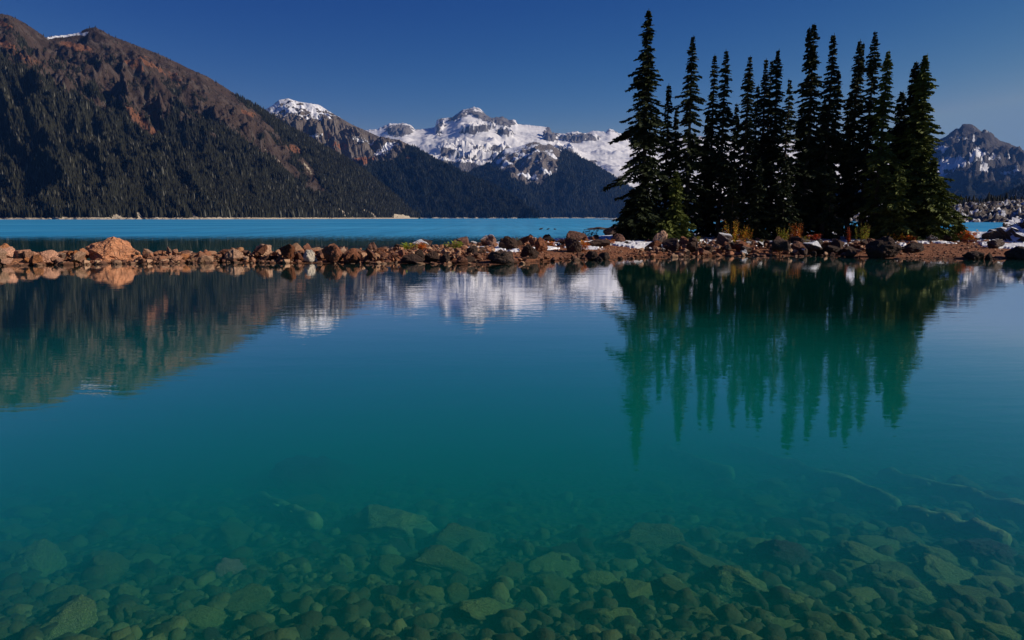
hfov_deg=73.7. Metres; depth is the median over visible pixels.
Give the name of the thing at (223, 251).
stone
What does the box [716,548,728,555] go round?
sunken stone
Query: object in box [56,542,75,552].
sunken stone
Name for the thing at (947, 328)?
lake water
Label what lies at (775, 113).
fir tree
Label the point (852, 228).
boulder
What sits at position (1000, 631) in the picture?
sunken stone
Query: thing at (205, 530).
sunken stone
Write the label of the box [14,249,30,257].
stone
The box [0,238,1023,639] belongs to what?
ground
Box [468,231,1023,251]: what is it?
snow
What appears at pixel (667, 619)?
sunken stone
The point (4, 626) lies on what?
sunken stone
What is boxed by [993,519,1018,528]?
sunken stone
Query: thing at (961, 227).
fir tree
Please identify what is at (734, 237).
plant
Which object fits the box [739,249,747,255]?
stone
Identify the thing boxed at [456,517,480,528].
sunken stone
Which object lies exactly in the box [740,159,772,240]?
fir tree
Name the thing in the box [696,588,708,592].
sunken stone
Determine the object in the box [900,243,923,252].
boulder
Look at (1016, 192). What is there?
slope forest
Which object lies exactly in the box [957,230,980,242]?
plant
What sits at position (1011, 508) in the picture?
sunken log
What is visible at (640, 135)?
fir tree
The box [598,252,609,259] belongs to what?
boulder
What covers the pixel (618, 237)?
boulder
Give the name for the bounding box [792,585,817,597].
sunken stone
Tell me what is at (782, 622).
sunken stone
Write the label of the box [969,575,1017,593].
sunken stone
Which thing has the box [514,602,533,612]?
sunken stone
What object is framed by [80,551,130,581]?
sunken stone
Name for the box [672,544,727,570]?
sunken stone
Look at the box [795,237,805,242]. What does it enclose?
stone
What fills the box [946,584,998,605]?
sunken stone
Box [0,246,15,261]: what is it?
stone
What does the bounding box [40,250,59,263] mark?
stone
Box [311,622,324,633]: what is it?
sunken stone
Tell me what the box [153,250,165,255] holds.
stone
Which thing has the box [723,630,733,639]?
sunken stone
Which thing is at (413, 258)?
boulder
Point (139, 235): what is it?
lake water
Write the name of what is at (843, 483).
sunken log
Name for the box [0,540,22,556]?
sunken stone
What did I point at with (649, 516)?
sunken stone
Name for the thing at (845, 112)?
fir tree
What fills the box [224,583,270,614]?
sunken stone
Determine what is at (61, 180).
ridge forest
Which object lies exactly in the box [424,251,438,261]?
boulder
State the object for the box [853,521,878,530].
sunken stone
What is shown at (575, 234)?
boulder
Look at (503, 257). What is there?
boulder
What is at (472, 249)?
boulder
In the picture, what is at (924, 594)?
sunken stone
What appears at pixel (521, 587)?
sunken stone
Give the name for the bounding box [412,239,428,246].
stone
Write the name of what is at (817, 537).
sunken stone
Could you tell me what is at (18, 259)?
stone
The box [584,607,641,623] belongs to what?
sunken stone
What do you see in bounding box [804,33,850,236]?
fir tree
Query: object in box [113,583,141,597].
sunken stone
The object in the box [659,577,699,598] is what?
sunken stone
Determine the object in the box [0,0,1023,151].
sky
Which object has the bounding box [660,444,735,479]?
sunken log
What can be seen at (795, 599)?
sunken stone
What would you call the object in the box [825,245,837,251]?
stone
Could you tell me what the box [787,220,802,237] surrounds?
plant
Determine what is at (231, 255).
stone
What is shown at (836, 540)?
sunken stone
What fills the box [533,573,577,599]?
sunken stone
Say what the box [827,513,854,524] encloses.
sunken stone
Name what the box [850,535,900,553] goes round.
sunken stone
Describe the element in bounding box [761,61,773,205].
fir tree
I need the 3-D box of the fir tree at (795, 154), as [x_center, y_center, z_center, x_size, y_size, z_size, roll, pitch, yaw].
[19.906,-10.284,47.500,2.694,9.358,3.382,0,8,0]
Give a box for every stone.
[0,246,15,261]
[0,248,6,260]
[0,523,30,537]
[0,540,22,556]
[0,620,15,638]
[1,258,13,264]
[9,613,19,617]
[10,538,66,576]
[11,257,25,264]
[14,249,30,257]
[14,507,52,519]
[22,251,37,264]
[32,254,42,263]
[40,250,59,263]
[40,594,97,639]
[42,585,87,606]
[51,576,66,584]
[55,258,63,262]
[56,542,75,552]
[66,251,73,256]
[71,251,85,261]
[79,248,88,254]
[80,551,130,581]
[83,550,110,560]
[93,518,122,536]
[96,600,108,610]
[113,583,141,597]
[123,604,149,619]
[129,553,170,564]
[138,558,158,572]
[139,544,159,553]
[142,249,152,254]
[146,614,161,621]
[148,615,173,623]
[149,584,172,593]
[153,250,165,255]
[162,510,191,522]
[172,255,182,260]
[175,589,201,604]
[178,605,229,628]
[179,253,188,260]
[181,554,204,563]
[182,579,203,589]
[183,627,191,634]
[187,562,202,571]
[188,526,212,536]
[198,257,204,262]
[201,256,214,261]
[202,627,220,639]
[210,522,254,548]
[210,558,246,577]
[212,506,236,519]
[219,517,242,525]
[220,249,230,256]
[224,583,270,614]
[225,249,243,261]
[247,532,263,545]
[249,569,265,582]
[254,244,267,255]
[256,244,271,258]
[259,255,273,259]
[264,623,278,629]
[270,552,292,567]
[275,582,299,592]
[278,591,300,604]
[279,244,294,260]
[283,622,299,627]
[285,494,327,509]
[292,243,303,250]
[294,253,302,259]
[303,243,315,254]
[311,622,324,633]
[317,580,327,587]
[335,504,438,538]
[335,554,355,571]
[343,534,368,546]
[349,254,357,260]
[350,623,366,634]
[361,574,385,587]
[363,255,372,262]
[365,248,375,257]
[374,554,412,577]
[374,594,406,617]
[375,585,404,598]
[376,622,389,629]
[378,499,395,507]
[388,537,411,552]
[411,545,483,574]
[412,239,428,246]
[414,499,437,514]
[414,585,448,604]
[422,239,431,245]
[431,522,500,551]
[443,582,468,603]
[446,629,458,632]
[450,597,514,624]
[456,237,468,245]
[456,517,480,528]
[465,256,475,261]
[469,586,485,598]
[478,247,486,252]
[491,561,524,578]
[495,515,519,525]
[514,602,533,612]
[516,585,527,590]
[518,590,524,599]
[519,235,532,244]
[524,552,582,577]
[524,610,530,619]
[528,237,536,245]
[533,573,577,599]
[534,547,548,554]
[547,541,583,558]
[547,603,560,609]
[562,601,577,612]
[579,570,620,588]
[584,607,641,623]
[601,522,684,554]
[608,558,631,571]
[617,578,653,599]
[625,628,638,634]
[634,554,659,566]
[641,512,660,521]
[649,240,662,247]
[650,567,676,578]
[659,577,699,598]
[659,615,672,623]
[663,238,679,250]
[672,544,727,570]
[678,626,700,633]
[679,236,687,244]
[680,528,693,537]
[686,242,695,252]
[688,236,697,243]
[689,605,718,624]
[690,527,720,537]
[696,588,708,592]
[703,565,768,598]
[704,245,712,251]
[715,233,731,246]
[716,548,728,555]
[722,531,747,539]
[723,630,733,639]
[734,241,749,251]
[736,537,771,549]
[739,246,751,252]
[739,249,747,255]
[751,539,814,567]
[765,593,811,610]
[771,239,790,250]
[771,617,802,628]
[790,236,798,243]
[792,241,804,250]
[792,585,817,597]
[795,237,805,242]
[798,611,843,633]
[799,517,829,529]
[801,248,807,255]
[802,241,821,251]
[804,530,831,544]
[810,251,816,255]
[815,570,847,590]
[816,246,825,253]
[819,487,847,500]
[821,242,830,250]
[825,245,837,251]
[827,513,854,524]
[829,534,850,545]
[831,239,844,249]
[833,559,865,575]
[837,540,896,563]
[842,587,880,603]
[844,249,856,256]
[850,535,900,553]
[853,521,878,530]
[860,240,867,245]
[867,574,900,587]
[871,567,937,607]
[873,559,924,581]
[883,527,924,544]
[902,543,961,566]
[906,522,925,533]
[914,610,930,615]
[915,553,973,584]
[923,579,960,598]
[930,508,962,519]
[945,475,983,490]
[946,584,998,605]
[947,501,974,510]
[957,538,1017,566]
[960,619,1023,639]
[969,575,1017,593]
[978,570,1022,585]
[982,490,1009,498]
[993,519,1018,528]
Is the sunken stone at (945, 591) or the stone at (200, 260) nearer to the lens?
the sunken stone at (945, 591)
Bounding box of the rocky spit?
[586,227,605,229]
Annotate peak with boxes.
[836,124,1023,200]
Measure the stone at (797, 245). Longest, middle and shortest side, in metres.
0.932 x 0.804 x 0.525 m
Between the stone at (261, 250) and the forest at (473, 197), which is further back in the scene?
the forest at (473, 197)
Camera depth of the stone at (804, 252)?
36.29 m
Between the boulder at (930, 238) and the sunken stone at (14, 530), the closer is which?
the sunken stone at (14, 530)
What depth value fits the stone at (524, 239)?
39.57 m
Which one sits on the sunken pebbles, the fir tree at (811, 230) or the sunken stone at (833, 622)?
the sunken stone at (833, 622)
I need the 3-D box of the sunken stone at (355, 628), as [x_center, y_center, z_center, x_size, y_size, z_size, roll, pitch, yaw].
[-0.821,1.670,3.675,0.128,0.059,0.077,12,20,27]
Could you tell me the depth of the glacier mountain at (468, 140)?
7256.43 m
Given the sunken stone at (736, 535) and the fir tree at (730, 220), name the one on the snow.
the fir tree at (730, 220)
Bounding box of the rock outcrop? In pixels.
[981,217,1023,241]
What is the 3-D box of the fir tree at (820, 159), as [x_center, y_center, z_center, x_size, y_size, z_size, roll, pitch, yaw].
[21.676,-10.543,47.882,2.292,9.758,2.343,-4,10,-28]
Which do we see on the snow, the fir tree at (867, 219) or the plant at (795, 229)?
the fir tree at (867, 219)
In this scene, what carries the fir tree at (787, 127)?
on the snow
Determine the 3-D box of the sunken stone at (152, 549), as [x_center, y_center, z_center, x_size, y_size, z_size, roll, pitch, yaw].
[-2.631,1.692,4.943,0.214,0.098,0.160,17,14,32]
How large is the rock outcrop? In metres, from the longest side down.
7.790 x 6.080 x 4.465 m
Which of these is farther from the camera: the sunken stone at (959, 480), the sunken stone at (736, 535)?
the sunken stone at (959, 480)
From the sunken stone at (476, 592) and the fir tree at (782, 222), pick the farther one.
the fir tree at (782, 222)
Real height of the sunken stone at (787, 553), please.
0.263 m
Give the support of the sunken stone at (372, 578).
on the sunken pebbles
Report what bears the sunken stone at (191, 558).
on the ground
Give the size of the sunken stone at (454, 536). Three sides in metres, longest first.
0.595 x 0.346 x 0.242 m
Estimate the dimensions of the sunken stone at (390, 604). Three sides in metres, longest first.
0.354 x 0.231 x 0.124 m
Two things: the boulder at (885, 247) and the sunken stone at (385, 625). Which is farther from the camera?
the boulder at (885, 247)
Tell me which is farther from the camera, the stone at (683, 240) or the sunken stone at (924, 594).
the stone at (683, 240)
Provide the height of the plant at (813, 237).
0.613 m
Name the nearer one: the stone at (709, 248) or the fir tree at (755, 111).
the stone at (709, 248)
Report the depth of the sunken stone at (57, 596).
4.08 m
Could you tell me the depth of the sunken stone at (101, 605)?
3.98 m
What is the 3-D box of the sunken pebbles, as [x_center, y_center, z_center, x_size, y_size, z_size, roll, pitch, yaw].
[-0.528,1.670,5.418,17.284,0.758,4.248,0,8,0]
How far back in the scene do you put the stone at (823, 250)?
36.80 m
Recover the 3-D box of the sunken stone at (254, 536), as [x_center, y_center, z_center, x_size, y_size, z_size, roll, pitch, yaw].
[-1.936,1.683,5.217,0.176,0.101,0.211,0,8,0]
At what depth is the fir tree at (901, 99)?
45.88 m
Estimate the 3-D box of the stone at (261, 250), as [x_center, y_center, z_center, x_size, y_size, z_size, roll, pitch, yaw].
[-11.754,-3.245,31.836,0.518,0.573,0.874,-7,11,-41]
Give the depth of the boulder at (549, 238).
42.87 m
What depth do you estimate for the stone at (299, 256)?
31.12 m
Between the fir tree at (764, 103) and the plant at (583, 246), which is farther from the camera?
the fir tree at (764, 103)
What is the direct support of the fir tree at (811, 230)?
on the snow
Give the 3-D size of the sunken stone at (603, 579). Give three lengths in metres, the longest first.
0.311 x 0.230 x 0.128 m
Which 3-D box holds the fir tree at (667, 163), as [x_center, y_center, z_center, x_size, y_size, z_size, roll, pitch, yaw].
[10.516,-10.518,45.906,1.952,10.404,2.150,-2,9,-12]
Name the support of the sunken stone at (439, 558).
on the sunken pebbles
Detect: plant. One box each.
[400,242,417,249]
[410,242,427,249]
[443,240,464,247]
[546,240,555,246]
[580,240,590,251]
[583,228,598,238]
[722,222,746,240]
[739,227,752,240]
[777,227,788,240]
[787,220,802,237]
[806,234,820,240]
[846,226,850,242]
[855,222,870,240]
[886,233,905,240]
[901,235,916,240]
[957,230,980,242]
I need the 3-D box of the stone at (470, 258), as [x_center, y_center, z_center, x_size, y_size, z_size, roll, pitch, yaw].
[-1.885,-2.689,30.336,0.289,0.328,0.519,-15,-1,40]
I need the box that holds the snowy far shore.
[594,199,1023,221]
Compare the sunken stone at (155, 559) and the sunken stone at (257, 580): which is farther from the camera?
the sunken stone at (155, 559)
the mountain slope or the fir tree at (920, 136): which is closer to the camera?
the fir tree at (920, 136)
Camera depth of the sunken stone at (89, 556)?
4.78 m
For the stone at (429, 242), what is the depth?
42.84 m
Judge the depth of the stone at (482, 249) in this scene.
32.79 m
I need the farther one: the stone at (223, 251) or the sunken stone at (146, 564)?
the stone at (223, 251)
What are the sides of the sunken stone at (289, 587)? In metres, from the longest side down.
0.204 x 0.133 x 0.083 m
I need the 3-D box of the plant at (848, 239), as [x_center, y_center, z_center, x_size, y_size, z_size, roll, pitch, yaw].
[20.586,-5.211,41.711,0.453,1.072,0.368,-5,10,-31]
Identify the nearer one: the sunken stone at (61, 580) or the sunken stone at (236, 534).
the sunken stone at (61, 580)
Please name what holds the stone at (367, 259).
on the ground
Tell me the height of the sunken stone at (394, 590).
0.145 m
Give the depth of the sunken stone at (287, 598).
4.09 m
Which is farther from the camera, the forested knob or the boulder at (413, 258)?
the forested knob
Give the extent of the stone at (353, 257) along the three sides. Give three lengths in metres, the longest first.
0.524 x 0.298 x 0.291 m
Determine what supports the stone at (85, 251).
on the stone
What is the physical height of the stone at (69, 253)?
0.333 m
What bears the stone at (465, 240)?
on the snow
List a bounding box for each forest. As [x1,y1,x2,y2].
[0,14,419,217]
[268,101,539,217]
[467,148,661,217]
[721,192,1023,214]
[982,184,1023,200]
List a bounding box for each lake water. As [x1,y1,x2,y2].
[0,218,1003,260]
[0,256,1023,413]
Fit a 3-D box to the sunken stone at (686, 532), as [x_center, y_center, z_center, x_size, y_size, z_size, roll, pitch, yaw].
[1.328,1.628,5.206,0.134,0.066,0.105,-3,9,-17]
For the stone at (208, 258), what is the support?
on the shore gravel
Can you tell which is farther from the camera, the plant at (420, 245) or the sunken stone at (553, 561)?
the plant at (420, 245)
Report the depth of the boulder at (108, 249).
30.98 m
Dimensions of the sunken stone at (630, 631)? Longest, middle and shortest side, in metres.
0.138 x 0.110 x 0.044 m
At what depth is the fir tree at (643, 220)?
43.02 m
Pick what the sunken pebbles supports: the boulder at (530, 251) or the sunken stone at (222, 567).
the sunken stone at (222, 567)
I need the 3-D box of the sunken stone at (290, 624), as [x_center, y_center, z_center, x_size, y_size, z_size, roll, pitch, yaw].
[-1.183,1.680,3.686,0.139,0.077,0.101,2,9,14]
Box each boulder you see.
[85,237,142,261]
[303,250,317,262]
[322,245,343,262]
[343,248,359,262]
[368,242,376,251]
[400,254,424,263]
[415,249,424,258]
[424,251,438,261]
[439,253,449,262]
[456,257,467,263]
[466,245,478,254]
[480,234,496,245]
[487,251,514,263]
[498,236,517,248]
[520,244,538,258]
[534,237,547,251]
[544,236,555,241]
[564,238,581,252]
[565,231,588,239]
[585,251,597,259]
[587,239,610,246]
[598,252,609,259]
[603,227,615,234]
[611,234,624,241]
[652,230,667,240]
[838,246,857,254]
[849,224,857,235]
[865,236,901,257]
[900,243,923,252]
[926,235,937,240]
[941,235,951,240]
[962,251,984,258]
[984,252,992,258]
[987,239,1004,247]
[1004,246,1023,258]
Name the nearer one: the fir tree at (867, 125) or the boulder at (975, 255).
the boulder at (975, 255)
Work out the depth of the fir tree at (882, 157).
43.55 m
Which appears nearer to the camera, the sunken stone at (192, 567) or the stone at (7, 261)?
the sunken stone at (192, 567)
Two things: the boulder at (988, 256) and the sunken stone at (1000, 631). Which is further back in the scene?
the boulder at (988, 256)
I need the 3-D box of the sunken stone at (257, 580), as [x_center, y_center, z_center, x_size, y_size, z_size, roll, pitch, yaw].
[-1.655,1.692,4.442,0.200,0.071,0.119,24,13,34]
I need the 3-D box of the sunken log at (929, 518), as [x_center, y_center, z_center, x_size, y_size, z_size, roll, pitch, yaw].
[3.241,1.504,5.039,0.174,0.210,0.755,-5,10,-31]
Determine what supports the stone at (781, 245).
on the ground
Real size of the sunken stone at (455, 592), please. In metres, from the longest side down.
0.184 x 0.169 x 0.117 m
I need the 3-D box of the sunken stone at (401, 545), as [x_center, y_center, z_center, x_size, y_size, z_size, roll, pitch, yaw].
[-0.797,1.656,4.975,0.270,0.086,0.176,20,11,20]
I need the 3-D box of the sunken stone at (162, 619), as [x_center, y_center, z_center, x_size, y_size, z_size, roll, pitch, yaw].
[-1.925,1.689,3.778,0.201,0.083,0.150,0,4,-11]
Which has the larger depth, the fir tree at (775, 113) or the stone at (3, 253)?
the fir tree at (775, 113)
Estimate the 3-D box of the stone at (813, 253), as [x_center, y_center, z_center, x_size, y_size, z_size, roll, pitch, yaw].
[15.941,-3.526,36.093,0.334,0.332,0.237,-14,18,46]
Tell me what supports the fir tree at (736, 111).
on the snow
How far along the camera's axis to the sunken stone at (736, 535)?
5.10 m
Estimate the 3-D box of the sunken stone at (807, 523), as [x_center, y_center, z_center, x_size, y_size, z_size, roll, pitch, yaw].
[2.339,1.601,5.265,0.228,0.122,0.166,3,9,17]
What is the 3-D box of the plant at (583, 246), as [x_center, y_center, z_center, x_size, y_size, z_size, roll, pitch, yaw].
[3.639,-3.883,35.624,1.067,0.638,0.860,-5,10,-32]
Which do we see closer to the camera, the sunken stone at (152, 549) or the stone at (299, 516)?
the sunken stone at (152, 549)
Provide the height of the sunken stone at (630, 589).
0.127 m
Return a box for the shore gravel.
[0,235,1011,265]
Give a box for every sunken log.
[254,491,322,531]
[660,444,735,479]
[727,443,901,506]
[877,467,1023,521]
[898,505,1011,545]
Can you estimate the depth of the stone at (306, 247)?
31.74 m
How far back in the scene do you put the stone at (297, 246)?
33.67 m
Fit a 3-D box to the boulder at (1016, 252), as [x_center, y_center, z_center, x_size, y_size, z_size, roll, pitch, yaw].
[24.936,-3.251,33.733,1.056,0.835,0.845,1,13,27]
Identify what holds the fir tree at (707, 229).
on the snow
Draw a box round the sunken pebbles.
[0,467,1023,639]
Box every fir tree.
[602,10,674,236]
[610,201,633,239]
[612,186,669,240]
[648,223,673,240]
[651,181,665,221]
[654,86,682,210]
[659,171,696,239]
[660,36,717,237]
[662,107,681,233]
[693,113,714,233]
[693,175,715,236]
[695,56,727,235]
[699,51,739,237]
[717,168,745,239]
[720,104,741,232]
[722,55,770,237]
[740,84,761,226]
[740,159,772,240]
[745,58,772,227]
[753,48,793,233]
[758,80,807,234]
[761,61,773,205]
[762,163,803,239]
[763,24,836,237]
[786,112,815,235]
[790,183,816,235]
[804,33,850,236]
[805,170,850,238]
[809,101,839,235]
[811,71,852,234]
[831,94,857,235]
[832,39,866,236]
[837,32,886,238]
[850,168,925,240]
[851,50,910,235]
[852,193,879,230]
[864,61,949,236]
[868,90,907,179]
[874,54,965,240]
[884,159,972,240]
[948,212,980,240]
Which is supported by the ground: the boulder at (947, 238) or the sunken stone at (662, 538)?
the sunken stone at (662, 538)
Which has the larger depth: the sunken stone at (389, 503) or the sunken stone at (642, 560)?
the sunken stone at (389, 503)
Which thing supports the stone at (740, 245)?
on the snow
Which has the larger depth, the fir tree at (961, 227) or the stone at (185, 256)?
the fir tree at (961, 227)
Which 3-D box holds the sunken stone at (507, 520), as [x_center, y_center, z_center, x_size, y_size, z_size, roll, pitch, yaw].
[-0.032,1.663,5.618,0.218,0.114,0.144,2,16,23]
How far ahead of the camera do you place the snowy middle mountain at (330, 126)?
3757.65 m
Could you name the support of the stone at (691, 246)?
on the ground
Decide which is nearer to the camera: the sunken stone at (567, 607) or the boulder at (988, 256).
the sunken stone at (567, 607)
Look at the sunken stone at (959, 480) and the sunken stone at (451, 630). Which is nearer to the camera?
the sunken stone at (451, 630)
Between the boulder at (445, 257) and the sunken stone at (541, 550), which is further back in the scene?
the boulder at (445, 257)
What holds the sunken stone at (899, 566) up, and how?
on the sunken pebbles
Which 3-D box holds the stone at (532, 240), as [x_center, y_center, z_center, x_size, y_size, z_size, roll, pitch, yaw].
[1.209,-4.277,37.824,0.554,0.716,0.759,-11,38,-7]
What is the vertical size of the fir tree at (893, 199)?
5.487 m
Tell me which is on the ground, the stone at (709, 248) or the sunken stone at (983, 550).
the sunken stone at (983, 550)
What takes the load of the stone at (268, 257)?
on the shore gravel
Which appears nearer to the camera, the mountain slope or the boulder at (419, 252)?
the boulder at (419, 252)
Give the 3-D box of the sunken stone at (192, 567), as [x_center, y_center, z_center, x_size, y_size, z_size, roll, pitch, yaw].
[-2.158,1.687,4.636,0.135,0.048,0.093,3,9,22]
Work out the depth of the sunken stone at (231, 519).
5.56 m
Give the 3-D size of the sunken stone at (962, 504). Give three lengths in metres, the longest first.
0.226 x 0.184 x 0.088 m
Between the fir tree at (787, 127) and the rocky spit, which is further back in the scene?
the rocky spit
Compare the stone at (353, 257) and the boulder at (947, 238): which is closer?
the stone at (353, 257)
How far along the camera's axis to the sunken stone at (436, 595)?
4.05 m
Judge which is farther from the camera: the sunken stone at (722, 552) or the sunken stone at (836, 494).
the sunken stone at (836, 494)
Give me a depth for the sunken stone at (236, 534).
5.20 m
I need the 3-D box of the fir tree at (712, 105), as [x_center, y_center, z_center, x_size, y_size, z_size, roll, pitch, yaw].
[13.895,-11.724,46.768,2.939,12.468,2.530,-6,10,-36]
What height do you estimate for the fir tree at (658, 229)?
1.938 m
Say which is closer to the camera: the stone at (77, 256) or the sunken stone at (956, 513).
the sunken stone at (956, 513)
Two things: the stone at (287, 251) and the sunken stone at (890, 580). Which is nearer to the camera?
the sunken stone at (890, 580)
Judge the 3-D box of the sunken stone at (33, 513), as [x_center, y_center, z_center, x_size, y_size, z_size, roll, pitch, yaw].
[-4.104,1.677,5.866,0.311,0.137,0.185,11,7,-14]
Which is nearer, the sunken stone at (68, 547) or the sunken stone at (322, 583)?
the sunken stone at (322, 583)
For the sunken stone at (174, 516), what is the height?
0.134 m
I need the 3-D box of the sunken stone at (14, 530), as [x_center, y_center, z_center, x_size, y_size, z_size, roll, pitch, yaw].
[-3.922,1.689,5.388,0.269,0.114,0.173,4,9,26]
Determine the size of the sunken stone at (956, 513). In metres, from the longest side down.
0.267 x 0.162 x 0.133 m
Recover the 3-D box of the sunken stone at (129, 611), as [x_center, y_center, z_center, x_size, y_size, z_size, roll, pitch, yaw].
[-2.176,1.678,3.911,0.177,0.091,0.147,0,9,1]
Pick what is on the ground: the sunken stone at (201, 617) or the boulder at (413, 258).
the sunken stone at (201, 617)
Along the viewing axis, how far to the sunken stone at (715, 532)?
5.15 m
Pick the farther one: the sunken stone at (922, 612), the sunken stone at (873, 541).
the sunken stone at (873, 541)
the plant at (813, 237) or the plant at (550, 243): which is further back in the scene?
the plant at (813, 237)
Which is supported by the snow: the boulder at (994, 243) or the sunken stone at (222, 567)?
the boulder at (994, 243)
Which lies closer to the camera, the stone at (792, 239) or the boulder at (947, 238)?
the stone at (792, 239)
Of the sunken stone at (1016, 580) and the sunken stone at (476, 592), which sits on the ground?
the sunken stone at (476, 592)
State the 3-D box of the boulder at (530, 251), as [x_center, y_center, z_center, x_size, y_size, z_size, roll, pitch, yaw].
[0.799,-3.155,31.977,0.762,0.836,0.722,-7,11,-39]
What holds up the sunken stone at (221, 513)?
on the ground
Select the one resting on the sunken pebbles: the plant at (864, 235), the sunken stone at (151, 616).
the sunken stone at (151, 616)
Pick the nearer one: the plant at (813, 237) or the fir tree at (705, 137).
the plant at (813, 237)
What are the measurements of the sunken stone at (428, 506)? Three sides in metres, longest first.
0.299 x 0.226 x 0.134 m
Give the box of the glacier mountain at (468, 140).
[366,107,874,207]
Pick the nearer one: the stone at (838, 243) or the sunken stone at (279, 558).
the sunken stone at (279, 558)
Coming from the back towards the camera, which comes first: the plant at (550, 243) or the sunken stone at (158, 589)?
the plant at (550, 243)
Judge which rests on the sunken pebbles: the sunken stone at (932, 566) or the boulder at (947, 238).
the sunken stone at (932, 566)
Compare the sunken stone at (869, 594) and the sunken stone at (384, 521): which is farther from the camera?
the sunken stone at (384, 521)
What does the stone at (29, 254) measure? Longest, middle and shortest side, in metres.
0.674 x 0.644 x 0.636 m
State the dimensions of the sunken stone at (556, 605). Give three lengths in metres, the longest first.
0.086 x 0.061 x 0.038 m
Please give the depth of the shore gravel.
32.67 m
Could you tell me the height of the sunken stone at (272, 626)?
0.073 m
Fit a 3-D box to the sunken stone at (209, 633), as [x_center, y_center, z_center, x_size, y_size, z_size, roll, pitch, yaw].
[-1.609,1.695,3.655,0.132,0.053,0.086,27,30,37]
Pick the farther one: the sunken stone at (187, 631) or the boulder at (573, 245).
the boulder at (573, 245)
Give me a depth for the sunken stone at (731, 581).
4.15 m
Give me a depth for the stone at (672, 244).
36.91 m
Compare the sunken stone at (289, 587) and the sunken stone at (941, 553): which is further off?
the sunken stone at (941, 553)
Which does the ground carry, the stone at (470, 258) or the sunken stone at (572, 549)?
the sunken stone at (572, 549)
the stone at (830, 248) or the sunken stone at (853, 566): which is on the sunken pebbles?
the sunken stone at (853, 566)
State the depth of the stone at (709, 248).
36.33 m
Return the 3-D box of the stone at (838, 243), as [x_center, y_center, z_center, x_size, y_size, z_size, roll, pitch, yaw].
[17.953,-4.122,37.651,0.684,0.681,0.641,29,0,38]
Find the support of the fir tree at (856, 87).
on the snow
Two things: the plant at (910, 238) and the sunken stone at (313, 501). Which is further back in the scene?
the plant at (910, 238)
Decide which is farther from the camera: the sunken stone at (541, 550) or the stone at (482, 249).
the stone at (482, 249)
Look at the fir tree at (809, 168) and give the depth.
44.38 m
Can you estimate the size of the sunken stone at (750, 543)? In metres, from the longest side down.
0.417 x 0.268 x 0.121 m
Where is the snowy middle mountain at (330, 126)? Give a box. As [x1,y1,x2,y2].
[266,98,538,217]
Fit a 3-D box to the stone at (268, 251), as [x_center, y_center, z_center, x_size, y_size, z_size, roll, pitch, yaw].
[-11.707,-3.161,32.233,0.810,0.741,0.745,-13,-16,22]
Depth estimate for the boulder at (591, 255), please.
32.79 m
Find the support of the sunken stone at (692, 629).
on the ground
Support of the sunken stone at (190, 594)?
on the sunken pebbles
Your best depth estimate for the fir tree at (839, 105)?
46.34 m
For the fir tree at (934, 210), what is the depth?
42.19 m
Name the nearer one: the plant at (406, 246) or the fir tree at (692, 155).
the plant at (406, 246)
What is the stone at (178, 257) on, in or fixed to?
on the ground
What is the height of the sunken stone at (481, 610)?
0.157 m
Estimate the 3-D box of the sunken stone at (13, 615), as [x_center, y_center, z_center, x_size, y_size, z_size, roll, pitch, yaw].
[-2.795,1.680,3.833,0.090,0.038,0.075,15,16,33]
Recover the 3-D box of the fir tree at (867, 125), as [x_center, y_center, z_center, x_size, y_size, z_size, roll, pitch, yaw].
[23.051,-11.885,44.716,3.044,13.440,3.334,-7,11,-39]
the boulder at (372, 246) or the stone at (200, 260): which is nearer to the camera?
the stone at (200, 260)
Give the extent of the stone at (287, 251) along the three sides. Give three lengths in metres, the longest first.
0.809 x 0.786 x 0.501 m
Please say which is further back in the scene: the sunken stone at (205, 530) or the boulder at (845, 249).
the boulder at (845, 249)
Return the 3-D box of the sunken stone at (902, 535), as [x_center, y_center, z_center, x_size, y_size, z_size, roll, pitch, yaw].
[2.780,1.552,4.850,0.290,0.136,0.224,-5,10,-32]
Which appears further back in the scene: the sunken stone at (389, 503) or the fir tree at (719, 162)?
the fir tree at (719, 162)
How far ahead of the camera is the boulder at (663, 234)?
41.46 m
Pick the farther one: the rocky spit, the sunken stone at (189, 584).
the rocky spit
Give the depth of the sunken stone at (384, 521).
5.28 m
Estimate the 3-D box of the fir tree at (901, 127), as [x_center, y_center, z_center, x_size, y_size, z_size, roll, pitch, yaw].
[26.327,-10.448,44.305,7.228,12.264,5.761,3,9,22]
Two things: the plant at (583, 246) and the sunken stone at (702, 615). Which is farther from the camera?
the plant at (583, 246)
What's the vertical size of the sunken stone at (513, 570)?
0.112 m
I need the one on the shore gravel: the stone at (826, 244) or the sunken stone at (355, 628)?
the stone at (826, 244)
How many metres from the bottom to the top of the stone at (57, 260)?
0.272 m
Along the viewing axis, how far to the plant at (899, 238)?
42.03 m
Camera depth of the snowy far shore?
376.41 m
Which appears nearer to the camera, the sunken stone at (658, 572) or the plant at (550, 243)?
the sunken stone at (658, 572)
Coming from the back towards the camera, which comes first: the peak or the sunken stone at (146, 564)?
the peak
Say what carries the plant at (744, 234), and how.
on the ground
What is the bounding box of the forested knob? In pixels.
[488,142,617,217]
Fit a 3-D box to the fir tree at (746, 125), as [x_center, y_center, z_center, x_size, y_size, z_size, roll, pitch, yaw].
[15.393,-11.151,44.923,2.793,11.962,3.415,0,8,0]
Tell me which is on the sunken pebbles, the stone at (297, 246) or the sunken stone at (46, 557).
the sunken stone at (46, 557)
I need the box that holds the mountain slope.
[0,14,420,218]

